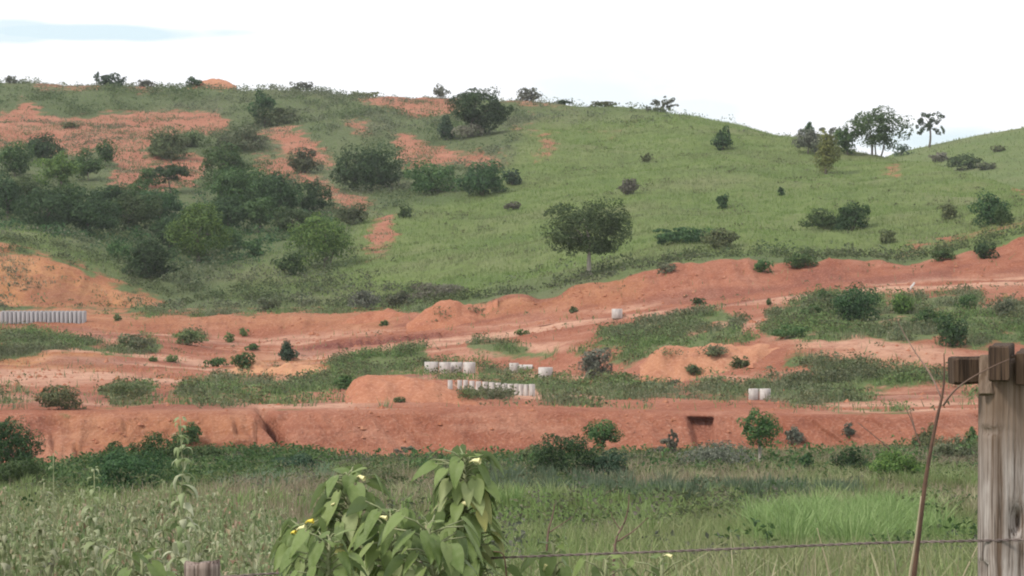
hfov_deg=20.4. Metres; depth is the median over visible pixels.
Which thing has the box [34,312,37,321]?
concrete pipe
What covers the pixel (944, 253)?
bush
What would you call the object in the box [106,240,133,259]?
bush
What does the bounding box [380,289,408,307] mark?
bush
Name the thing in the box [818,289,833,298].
bush
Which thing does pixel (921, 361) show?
dry twig
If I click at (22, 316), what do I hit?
concrete pipe
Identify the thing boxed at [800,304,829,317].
bush
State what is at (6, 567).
tall weed
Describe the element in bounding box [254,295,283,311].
bush
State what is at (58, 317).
concrete pipe
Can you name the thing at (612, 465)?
bush
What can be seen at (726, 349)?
weeds
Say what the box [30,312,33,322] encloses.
concrete pipe
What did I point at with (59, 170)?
tree
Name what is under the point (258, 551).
weeds
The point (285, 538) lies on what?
broad leaved plant
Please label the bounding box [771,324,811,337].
bush
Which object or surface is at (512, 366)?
concrete pipe
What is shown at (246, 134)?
bush
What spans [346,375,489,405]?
earth heap
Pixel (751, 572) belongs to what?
grass
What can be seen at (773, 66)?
sky
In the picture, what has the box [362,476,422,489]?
bush
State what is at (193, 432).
bush
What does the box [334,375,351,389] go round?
bush
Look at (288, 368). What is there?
earth heap
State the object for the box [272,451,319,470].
bush
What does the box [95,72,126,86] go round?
bush
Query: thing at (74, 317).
concrete pipe
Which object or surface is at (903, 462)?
bush
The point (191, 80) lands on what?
bush
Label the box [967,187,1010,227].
bush
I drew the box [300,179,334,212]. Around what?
bush
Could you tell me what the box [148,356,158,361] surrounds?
shrub
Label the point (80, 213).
tree
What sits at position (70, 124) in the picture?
shrub
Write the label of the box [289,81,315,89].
shrub
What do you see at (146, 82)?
shrub
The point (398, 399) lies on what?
shrub
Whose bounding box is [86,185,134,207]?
tree
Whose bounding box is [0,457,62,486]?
bush
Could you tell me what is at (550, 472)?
reeds
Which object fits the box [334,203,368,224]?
bush
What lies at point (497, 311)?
weeds
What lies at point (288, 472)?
reeds
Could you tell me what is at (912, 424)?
dry twig
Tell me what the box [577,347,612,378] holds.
bush
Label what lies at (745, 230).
grass
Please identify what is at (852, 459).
bush
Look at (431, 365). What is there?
concrete pipe
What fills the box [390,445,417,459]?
shrub
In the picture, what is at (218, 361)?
shrub
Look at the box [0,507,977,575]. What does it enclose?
grass
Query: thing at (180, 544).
tall weed
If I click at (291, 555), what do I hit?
broad leaved plant
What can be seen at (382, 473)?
bush
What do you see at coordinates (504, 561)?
dry stalk
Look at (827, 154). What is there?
tree
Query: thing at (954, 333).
bush
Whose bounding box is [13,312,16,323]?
concrete pipe
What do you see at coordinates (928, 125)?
tree
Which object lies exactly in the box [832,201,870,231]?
bush
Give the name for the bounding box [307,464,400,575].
broad leaved plant
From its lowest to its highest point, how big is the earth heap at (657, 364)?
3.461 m
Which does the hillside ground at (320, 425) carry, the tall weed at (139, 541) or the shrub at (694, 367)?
the tall weed at (139, 541)
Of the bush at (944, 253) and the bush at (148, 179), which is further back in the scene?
the bush at (148, 179)
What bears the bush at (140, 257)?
on the hillside ground at (320, 425)
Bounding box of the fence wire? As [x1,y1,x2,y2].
[224,538,1023,575]
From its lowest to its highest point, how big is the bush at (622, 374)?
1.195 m
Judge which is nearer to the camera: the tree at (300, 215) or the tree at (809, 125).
the tree at (300, 215)
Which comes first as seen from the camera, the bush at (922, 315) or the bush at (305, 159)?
the bush at (922, 315)
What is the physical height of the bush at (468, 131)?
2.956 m
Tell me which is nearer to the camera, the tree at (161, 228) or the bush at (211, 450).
the bush at (211, 450)
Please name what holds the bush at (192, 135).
on the hillside ground at (320, 425)
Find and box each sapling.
[93,71,99,84]
[668,428,680,454]
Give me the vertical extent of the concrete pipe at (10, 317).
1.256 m
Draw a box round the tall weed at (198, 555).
[191,496,211,562]
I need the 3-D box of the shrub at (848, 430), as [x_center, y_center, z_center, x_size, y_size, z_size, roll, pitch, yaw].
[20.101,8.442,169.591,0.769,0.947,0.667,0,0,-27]
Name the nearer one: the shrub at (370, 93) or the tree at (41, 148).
the tree at (41, 148)
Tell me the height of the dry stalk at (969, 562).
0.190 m
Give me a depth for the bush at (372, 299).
316.35 m
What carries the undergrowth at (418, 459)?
on the hillside ground at (320, 425)
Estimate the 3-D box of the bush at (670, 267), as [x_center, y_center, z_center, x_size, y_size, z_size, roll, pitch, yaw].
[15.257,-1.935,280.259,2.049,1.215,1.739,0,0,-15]
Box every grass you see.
[0,81,1023,311]
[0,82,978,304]
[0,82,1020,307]
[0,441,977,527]
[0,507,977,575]
[484,562,977,575]
[599,485,692,540]
[616,567,954,575]
[713,482,977,560]
[885,126,1023,185]
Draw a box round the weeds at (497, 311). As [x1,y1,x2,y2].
[1,85,1023,410]
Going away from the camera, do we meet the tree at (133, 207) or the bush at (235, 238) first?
the bush at (235, 238)
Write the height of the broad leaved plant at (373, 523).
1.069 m
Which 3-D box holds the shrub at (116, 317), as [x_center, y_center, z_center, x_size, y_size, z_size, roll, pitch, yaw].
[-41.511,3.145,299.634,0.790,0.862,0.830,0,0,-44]
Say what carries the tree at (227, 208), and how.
on the hillside ground at (320, 425)
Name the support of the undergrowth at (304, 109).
on the hillside ground at (320, 425)
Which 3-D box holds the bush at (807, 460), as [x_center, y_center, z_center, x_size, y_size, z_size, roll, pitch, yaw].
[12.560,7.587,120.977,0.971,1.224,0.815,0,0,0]
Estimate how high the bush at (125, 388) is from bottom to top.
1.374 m
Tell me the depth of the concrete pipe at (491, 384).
201.76 m
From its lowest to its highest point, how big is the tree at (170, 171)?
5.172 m
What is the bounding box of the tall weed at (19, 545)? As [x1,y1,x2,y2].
[10,510,28,575]
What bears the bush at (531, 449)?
on the hillside ground at (320, 425)
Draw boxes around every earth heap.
[187,78,235,89]
[229,360,268,373]
[261,363,322,375]
[341,308,413,323]
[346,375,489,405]
[406,299,497,331]
[640,343,782,381]
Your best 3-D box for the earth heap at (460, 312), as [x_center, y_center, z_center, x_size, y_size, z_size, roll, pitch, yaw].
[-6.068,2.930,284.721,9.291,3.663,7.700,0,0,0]
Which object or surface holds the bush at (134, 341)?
on the hillside ground at (320, 425)
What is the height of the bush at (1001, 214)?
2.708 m
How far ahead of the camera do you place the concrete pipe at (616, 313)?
264.60 m
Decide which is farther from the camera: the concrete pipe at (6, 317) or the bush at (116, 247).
the bush at (116, 247)
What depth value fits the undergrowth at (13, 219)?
386.16 m
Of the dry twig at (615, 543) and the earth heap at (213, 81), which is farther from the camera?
the earth heap at (213, 81)
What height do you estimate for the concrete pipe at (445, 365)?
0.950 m
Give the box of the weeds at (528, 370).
[515,366,537,374]
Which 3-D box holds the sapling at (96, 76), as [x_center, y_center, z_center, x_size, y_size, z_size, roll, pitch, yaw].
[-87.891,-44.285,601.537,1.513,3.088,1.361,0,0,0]
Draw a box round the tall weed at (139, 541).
[132,490,152,575]
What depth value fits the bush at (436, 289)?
310.69 m
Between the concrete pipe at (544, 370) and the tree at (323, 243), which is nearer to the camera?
the concrete pipe at (544, 370)
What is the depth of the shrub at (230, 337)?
291.83 m
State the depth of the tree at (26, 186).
409.53 m
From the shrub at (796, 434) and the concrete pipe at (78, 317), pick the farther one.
the concrete pipe at (78, 317)
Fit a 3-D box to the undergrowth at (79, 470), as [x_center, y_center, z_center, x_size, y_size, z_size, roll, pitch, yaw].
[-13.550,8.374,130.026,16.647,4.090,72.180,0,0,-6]
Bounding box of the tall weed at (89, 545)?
[80,466,110,575]
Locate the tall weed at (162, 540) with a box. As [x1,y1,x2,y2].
[153,479,178,575]
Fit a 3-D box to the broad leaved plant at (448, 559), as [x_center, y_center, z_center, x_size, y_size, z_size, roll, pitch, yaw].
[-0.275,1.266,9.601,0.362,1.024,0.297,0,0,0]
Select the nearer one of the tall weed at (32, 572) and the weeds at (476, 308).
the tall weed at (32, 572)
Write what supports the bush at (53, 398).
on the hillside ground at (320, 425)
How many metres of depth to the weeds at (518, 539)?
42.37 m
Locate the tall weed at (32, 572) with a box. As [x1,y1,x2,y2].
[23,531,39,575]
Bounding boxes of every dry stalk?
[493,551,506,575]
[817,528,829,575]
[908,496,921,575]
[911,353,944,575]
[963,545,977,575]
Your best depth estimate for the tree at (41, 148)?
479.85 m
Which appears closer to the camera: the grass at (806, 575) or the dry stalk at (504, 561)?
the dry stalk at (504, 561)
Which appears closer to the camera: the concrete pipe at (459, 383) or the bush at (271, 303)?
the concrete pipe at (459, 383)
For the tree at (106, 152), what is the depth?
482.01 m
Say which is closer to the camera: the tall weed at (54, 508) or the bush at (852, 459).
the tall weed at (54, 508)
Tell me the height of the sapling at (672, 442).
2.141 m
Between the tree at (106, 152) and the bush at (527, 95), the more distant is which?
the bush at (527, 95)
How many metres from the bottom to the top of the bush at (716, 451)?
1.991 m
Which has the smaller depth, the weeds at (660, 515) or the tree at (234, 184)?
the weeds at (660, 515)
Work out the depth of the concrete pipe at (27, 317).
296.76 m
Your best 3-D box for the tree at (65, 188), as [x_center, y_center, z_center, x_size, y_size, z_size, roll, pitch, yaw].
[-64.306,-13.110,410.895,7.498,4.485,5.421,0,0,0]
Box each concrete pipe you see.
[0,312,3,323]
[4,312,7,323]
[9,312,11,323]
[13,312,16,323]
[17,312,20,323]
[21,312,24,323]
[26,312,28,323]
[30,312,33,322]
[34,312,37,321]
[39,312,41,321]
[43,312,46,321]
[47,312,50,322]
[52,312,54,321]
[56,312,59,322]
[60,312,63,322]
[64,312,67,322]
[69,312,71,322]
[73,312,76,322]
[77,312,80,323]
[82,312,84,322]
[425,362,437,372]
[439,362,450,372]
[448,380,452,388]
[451,362,462,372]
[457,380,461,389]
[463,362,474,373]
[463,380,467,387]
[469,381,474,388]
[476,381,480,391]
[489,382,494,388]
[509,363,518,373]
[514,384,518,393]
[519,365,532,369]
[519,384,522,395]
[524,384,528,395]
[529,384,534,395]
[538,367,552,377]
[612,309,621,318]
[749,389,758,399]
[759,389,770,399]
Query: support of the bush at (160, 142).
on the hillside ground at (320, 425)
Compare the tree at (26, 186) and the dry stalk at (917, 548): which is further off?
the tree at (26, 186)
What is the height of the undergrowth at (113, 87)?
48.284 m
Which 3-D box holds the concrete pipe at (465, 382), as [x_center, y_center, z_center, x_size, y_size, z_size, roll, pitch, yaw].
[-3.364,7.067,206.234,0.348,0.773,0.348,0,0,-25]
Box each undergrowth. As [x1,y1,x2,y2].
[0,76,942,309]
[0,80,692,127]
[0,82,1022,306]
[0,180,335,267]
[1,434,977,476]
[27,441,344,494]
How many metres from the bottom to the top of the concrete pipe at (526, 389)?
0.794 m
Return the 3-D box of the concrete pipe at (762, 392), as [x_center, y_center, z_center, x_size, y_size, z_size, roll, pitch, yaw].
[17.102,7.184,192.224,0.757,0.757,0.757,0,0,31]
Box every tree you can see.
[0,139,34,175]
[0,172,25,219]
[1,176,47,206]
[10,181,76,232]
[25,131,64,160]
[31,150,82,186]
[46,182,89,203]
[48,186,121,233]
[71,148,105,180]
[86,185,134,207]
[95,139,118,166]
[104,189,164,231]
[126,183,154,201]
[136,186,188,224]
[148,212,186,247]
[152,162,196,192]
[163,201,236,261]
[199,142,253,187]
[199,193,251,227]
[202,165,278,211]
[237,196,279,232]
[247,89,276,126]
[251,171,308,215]
[271,206,319,236]
[283,211,355,267]
[444,86,513,134]
[535,193,632,274]
[581,419,624,452]
[736,406,782,460]
[792,127,821,153]
[802,121,814,133]
[813,129,841,173]
[819,127,838,145]
[833,125,860,154]
[845,105,914,155]
[915,111,944,146]
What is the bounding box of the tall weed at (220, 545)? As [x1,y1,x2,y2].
[209,517,225,575]
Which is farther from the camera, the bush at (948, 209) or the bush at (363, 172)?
the bush at (363, 172)
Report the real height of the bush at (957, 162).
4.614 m
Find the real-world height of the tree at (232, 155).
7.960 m
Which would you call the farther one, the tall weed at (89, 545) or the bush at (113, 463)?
the bush at (113, 463)
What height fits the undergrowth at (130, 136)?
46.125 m
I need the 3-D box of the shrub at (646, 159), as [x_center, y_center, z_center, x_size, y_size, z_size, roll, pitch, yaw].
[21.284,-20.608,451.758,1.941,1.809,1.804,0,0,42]
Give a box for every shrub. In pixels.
[5,75,17,82]
[61,121,81,128]
[113,314,121,320]
[136,79,154,86]
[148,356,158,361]
[164,354,181,361]
[203,357,229,366]
[223,331,234,342]
[230,352,255,368]
[238,327,249,335]
[244,343,259,350]
[278,338,299,360]
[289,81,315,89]
[347,91,379,96]
[379,320,389,325]
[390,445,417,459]
[393,397,405,402]
[397,206,413,217]
[433,83,450,97]
[503,201,520,209]
[514,329,529,334]
[553,99,572,104]
[569,306,577,312]
[588,101,619,106]
[640,153,652,161]
[645,95,678,111]
[686,363,704,375]
[690,297,705,303]
[704,344,726,355]
[731,355,749,368]
[778,187,785,195]
[784,425,805,444]
[842,422,855,436]
[878,229,895,243]
[974,162,996,169]
[990,145,1008,151]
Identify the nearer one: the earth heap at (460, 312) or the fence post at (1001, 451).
the fence post at (1001, 451)
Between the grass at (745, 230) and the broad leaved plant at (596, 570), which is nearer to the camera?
the broad leaved plant at (596, 570)
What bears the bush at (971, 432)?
on the hillside ground at (320, 425)
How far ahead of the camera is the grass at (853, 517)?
52.53 m
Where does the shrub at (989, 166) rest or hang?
on the hillside ground at (320, 425)
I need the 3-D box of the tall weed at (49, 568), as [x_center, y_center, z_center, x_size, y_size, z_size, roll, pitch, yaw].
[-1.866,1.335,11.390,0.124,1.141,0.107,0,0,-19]
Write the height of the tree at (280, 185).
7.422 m
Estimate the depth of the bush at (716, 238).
311.04 m
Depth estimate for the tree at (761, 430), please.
138.78 m
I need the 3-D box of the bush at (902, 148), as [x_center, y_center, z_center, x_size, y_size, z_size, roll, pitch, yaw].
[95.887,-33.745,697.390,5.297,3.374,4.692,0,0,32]
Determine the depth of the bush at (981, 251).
278.14 m
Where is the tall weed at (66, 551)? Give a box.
[55,497,83,575]
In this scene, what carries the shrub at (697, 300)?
on the hillside ground at (320, 425)
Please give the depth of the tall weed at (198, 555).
11.99 m
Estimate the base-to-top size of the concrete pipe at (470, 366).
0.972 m
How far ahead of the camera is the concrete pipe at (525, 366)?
250.15 m
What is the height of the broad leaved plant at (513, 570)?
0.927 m
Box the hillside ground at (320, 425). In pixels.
[0,83,1023,569]
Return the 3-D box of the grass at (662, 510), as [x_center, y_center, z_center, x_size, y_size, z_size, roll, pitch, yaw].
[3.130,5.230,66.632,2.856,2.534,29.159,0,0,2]
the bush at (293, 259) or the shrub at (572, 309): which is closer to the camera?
the shrub at (572, 309)
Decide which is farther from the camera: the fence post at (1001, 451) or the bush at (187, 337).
the bush at (187, 337)
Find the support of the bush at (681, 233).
on the hillside ground at (320, 425)
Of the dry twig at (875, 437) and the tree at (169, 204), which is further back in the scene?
the tree at (169, 204)
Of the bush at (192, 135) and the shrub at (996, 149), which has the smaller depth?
the bush at (192, 135)
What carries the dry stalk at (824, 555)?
on the grass at (751, 572)
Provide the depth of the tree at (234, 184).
421.50 m
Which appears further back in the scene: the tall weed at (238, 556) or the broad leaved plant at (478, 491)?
the tall weed at (238, 556)
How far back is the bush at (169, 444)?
139.65 m
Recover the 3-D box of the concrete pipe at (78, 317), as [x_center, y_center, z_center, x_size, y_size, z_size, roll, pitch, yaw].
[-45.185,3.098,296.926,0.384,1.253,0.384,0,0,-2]
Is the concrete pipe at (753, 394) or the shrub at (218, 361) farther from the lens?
the shrub at (218, 361)
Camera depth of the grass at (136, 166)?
509.71 m
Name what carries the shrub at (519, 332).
on the hillside ground at (320, 425)
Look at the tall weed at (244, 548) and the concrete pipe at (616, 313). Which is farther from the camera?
the concrete pipe at (616, 313)
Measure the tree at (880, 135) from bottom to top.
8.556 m
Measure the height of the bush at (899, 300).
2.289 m
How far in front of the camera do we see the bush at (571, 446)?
117.11 m
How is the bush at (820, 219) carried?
on the hillside ground at (320, 425)
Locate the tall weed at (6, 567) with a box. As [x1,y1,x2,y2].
[0,491,16,575]
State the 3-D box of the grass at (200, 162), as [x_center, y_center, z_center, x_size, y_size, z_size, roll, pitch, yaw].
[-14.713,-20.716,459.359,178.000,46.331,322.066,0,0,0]
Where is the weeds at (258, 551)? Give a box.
[0,484,517,575]
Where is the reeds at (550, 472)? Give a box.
[487,460,874,505]
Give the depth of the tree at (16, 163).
453.11 m
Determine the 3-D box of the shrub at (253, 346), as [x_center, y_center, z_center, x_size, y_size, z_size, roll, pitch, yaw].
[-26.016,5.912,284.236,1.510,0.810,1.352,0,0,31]
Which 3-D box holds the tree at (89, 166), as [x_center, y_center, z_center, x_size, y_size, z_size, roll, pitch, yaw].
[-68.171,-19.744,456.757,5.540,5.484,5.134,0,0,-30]
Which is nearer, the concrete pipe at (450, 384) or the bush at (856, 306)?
the concrete pipe at (450, 384)
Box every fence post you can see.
[184,559,219,575]
[948,343,1023,575]
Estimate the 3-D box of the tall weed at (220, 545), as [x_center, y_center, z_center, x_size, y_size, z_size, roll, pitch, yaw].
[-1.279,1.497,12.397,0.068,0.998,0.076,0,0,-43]
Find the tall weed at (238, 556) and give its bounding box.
[228,531,248,575]
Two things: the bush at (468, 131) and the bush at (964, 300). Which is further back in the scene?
the bush at (468, 131)
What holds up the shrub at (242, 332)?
on the hillside ground at (320, 425)
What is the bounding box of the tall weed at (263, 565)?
[260,534,273,575]
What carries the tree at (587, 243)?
on the hillside ground at (320, 425)
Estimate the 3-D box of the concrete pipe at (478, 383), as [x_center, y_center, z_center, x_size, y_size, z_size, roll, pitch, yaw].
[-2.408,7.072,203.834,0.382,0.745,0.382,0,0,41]
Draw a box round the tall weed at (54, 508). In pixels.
[46,451,59,575]
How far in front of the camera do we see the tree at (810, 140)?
458.98 m
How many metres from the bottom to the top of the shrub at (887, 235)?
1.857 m
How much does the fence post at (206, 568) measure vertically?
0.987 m
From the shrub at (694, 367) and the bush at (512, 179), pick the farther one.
the bush at (512, 179)
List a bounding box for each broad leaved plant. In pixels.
[100,548,176,575]
[269,517,333,575]
[279,527,367,575]
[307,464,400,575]
[346,496,429,575]
[378,511,483,575]
[410,444,509,575]
[479,538,522,575]
[520,538,572,575]
[572,554,638,575]
[625,553,696,575]
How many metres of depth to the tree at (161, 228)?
381.01 m
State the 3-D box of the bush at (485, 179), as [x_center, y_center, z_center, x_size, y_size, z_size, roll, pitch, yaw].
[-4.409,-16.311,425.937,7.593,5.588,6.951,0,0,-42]
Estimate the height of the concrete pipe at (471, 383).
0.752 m
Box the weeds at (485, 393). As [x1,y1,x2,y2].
[456,384,522,399]
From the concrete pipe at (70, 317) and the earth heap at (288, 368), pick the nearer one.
the earth heap at (288, 368)
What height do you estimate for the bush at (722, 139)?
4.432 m
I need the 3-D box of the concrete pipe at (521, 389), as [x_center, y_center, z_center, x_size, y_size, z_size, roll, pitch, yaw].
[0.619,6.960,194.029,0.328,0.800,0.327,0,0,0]
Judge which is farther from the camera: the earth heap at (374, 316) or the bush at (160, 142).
the bush at (160, 142)
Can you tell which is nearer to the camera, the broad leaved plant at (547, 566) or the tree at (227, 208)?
the broad leaved plant at (547, 566)
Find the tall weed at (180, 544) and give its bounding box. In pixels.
[161,417,200,575]
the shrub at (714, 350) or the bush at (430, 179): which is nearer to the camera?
the shrub at (714, 350)
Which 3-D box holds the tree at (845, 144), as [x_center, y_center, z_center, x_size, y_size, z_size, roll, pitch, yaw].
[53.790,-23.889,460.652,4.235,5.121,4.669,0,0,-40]
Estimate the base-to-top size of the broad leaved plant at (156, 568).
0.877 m
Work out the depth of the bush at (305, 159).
470.96 m
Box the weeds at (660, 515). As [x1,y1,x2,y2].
[2,453,970,563]
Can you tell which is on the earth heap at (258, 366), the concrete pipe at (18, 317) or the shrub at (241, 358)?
the shrub at (241, 358)
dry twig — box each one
[546,504,572,550]
[611,495,647,575]
[857,422,889,448]
[896,319,940,396]
[901,401,920,445]
[942,358,1009,405]
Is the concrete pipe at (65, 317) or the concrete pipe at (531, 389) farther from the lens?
the concrete pipe at (65, 317)
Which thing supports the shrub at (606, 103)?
on the hillside ground at (320, 425)
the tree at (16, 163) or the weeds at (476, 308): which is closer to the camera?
the weeds at (476, 308)
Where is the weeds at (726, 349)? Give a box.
[645,344,748,373]
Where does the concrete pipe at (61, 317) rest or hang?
on the hillside ground at (320, 425)
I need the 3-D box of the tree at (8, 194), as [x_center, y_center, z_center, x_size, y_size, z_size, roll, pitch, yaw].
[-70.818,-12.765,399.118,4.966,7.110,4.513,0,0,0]
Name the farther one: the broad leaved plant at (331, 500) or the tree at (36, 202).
the tree at (36, 202)
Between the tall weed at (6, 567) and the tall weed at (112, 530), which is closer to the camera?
the tall weed at (6, 567)
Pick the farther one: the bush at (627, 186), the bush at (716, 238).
the bush at (627, 186)
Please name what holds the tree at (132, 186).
on the hillside ground at (320, 425)
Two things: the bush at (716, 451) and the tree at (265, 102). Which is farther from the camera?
the tree at (265, 102)
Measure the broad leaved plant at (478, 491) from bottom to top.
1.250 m
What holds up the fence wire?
attached to the fence post at (1001, 451)
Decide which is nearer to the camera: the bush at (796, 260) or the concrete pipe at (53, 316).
the bush at (796, 260)
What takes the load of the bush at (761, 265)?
on the hillside ground at (320, 425)
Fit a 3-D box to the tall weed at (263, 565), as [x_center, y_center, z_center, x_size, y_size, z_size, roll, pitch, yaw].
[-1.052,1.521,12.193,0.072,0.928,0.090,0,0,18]
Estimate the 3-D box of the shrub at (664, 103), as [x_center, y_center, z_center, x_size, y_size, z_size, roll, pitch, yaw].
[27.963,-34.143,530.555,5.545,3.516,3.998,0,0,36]
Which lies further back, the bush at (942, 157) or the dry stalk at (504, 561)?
the bush at (942, 157)
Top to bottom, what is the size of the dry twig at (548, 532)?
0.304 m
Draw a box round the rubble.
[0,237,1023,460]
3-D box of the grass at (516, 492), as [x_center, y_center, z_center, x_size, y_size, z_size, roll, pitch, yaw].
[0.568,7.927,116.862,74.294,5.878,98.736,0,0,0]
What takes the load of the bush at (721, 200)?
on the hillside ground at (320, 425)
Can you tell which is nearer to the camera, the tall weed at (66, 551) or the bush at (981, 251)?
the tall weed at (66, 551)
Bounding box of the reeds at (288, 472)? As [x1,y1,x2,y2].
[202,457,345,491]
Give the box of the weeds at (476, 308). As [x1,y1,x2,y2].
[426,300,486,321]
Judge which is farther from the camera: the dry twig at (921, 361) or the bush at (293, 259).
the bush at (293, 259)
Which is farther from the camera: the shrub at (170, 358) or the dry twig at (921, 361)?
the shrub at (170, 358)
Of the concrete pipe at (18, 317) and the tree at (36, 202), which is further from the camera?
the tree at (36, 202)
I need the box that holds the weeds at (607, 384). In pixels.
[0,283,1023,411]
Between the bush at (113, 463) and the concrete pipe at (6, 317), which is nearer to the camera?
the bush at (113, 463)
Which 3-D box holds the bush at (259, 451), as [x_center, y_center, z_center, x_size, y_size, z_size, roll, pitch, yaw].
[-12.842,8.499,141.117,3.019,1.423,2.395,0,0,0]
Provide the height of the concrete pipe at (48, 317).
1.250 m
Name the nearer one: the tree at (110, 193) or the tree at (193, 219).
the tree at (193, 219)
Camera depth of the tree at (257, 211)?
404.26 m
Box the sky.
[0,0,1023,156]
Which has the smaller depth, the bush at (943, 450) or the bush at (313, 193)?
the bush at (943, 450)
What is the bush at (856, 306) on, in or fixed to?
on the hillside ground at (320, 425)
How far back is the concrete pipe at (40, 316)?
296.75 m
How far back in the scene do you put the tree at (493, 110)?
496.02 m
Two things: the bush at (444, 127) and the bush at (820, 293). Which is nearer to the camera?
the bush at (820, 293)
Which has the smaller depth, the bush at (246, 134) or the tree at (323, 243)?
the tree at (323, 243)
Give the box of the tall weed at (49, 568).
[30,479,58,575]
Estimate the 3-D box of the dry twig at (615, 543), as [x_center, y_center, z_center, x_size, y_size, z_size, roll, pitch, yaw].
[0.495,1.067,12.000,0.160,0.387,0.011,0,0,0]
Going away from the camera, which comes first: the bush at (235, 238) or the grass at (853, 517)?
the grass at (853, 517)
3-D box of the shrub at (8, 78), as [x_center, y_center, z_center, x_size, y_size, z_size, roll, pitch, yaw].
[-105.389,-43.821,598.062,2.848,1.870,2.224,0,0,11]
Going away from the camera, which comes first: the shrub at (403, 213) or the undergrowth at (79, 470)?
the undergrowth at (79, 470)
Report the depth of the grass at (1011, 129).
678.36 m
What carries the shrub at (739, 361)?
on the hillside ground at (320, 425)
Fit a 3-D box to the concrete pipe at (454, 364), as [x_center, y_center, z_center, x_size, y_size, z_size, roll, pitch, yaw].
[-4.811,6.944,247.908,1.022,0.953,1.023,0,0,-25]
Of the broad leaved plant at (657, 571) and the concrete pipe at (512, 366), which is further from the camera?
the concrete pipe at (512, 366)
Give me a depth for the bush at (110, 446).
159.74 m
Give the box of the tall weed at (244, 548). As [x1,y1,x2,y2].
[235,502,252,572]
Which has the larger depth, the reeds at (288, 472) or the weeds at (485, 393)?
the weeds at (485, 393)
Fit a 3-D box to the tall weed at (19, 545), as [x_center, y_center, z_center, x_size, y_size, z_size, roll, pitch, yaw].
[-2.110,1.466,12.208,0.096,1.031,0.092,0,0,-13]
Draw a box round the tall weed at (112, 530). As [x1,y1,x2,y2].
[107,506,123,575]
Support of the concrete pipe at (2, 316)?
on the hillside ground at (320, 425)
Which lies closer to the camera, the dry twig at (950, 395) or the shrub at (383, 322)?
the dry twig at (950, 395)
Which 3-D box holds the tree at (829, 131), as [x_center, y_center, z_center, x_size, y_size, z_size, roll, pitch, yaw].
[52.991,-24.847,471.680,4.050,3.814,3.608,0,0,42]
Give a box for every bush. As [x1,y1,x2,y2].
[0,414,45,468]
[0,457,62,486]
[35,384,86,409]
[87,445,181,493]
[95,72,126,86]
[97,380,152,398]
[99,439,125,453]
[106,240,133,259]
[115,333,156,350]
[121,235,183,278]
[127,431,198,460]
[133,167,161,186]
[147,126,191,160]
[172,328,208,344]
[172,421,202,443]
[176,130,209,146]
[185,76,203,86]
[191,444,225,458]
[203,225,245,251]
[207,123,271,150]
[236,444,280,459]
[241,239,264,255]
[247,106,300,126]
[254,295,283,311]
[271,250,307,274]
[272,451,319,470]
[286,147,324,173]
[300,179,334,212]
[328,141,407,191]
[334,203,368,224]
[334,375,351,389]
[334,465,407,481]
[346,289,382,309]
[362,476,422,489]
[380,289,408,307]
[403,160,465,192]
[406,282,467,299]
[436,114,455,140]
[451,123,484,137]
[455,160,507,194]
[501,168,521,184]
[513,444,538,463]
[515,87,542,100]
[525,432,601,477]
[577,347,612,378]
[580,447,628,476]
[602,371,632,383]
[616,178,638,194]
[640,438,677,455]
[651,227,715,244]
[656,262,676,273]
[676,438,755,466]
[700,228,740,248]
[710,125,733,150]
[715,192,728,208]
[753,258,773,272]
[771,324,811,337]
[783,252,818,267]
[797,452,818,472]
[798,208,843,229]
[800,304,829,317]
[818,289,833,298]
[828,281,883,320]
[829,446,869,471]
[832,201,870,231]
[866,446,930,482]
[891,289,913,313]
[892,144,914,155]
[910,307,945,325]
[911,422,934,451]
[925,434,977,460]
[928,152,950,161]
[929,247,957,261]
[934,313,968,347]
[936,203,959,218]
[944,152,983,169]
[954,294,977,309]
[964,426,977,443]
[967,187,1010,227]
[973,239,999,258]
[993,297,1017,320]
[994,204,1014,225]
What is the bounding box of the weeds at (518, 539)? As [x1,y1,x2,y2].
[17,475,977,574]

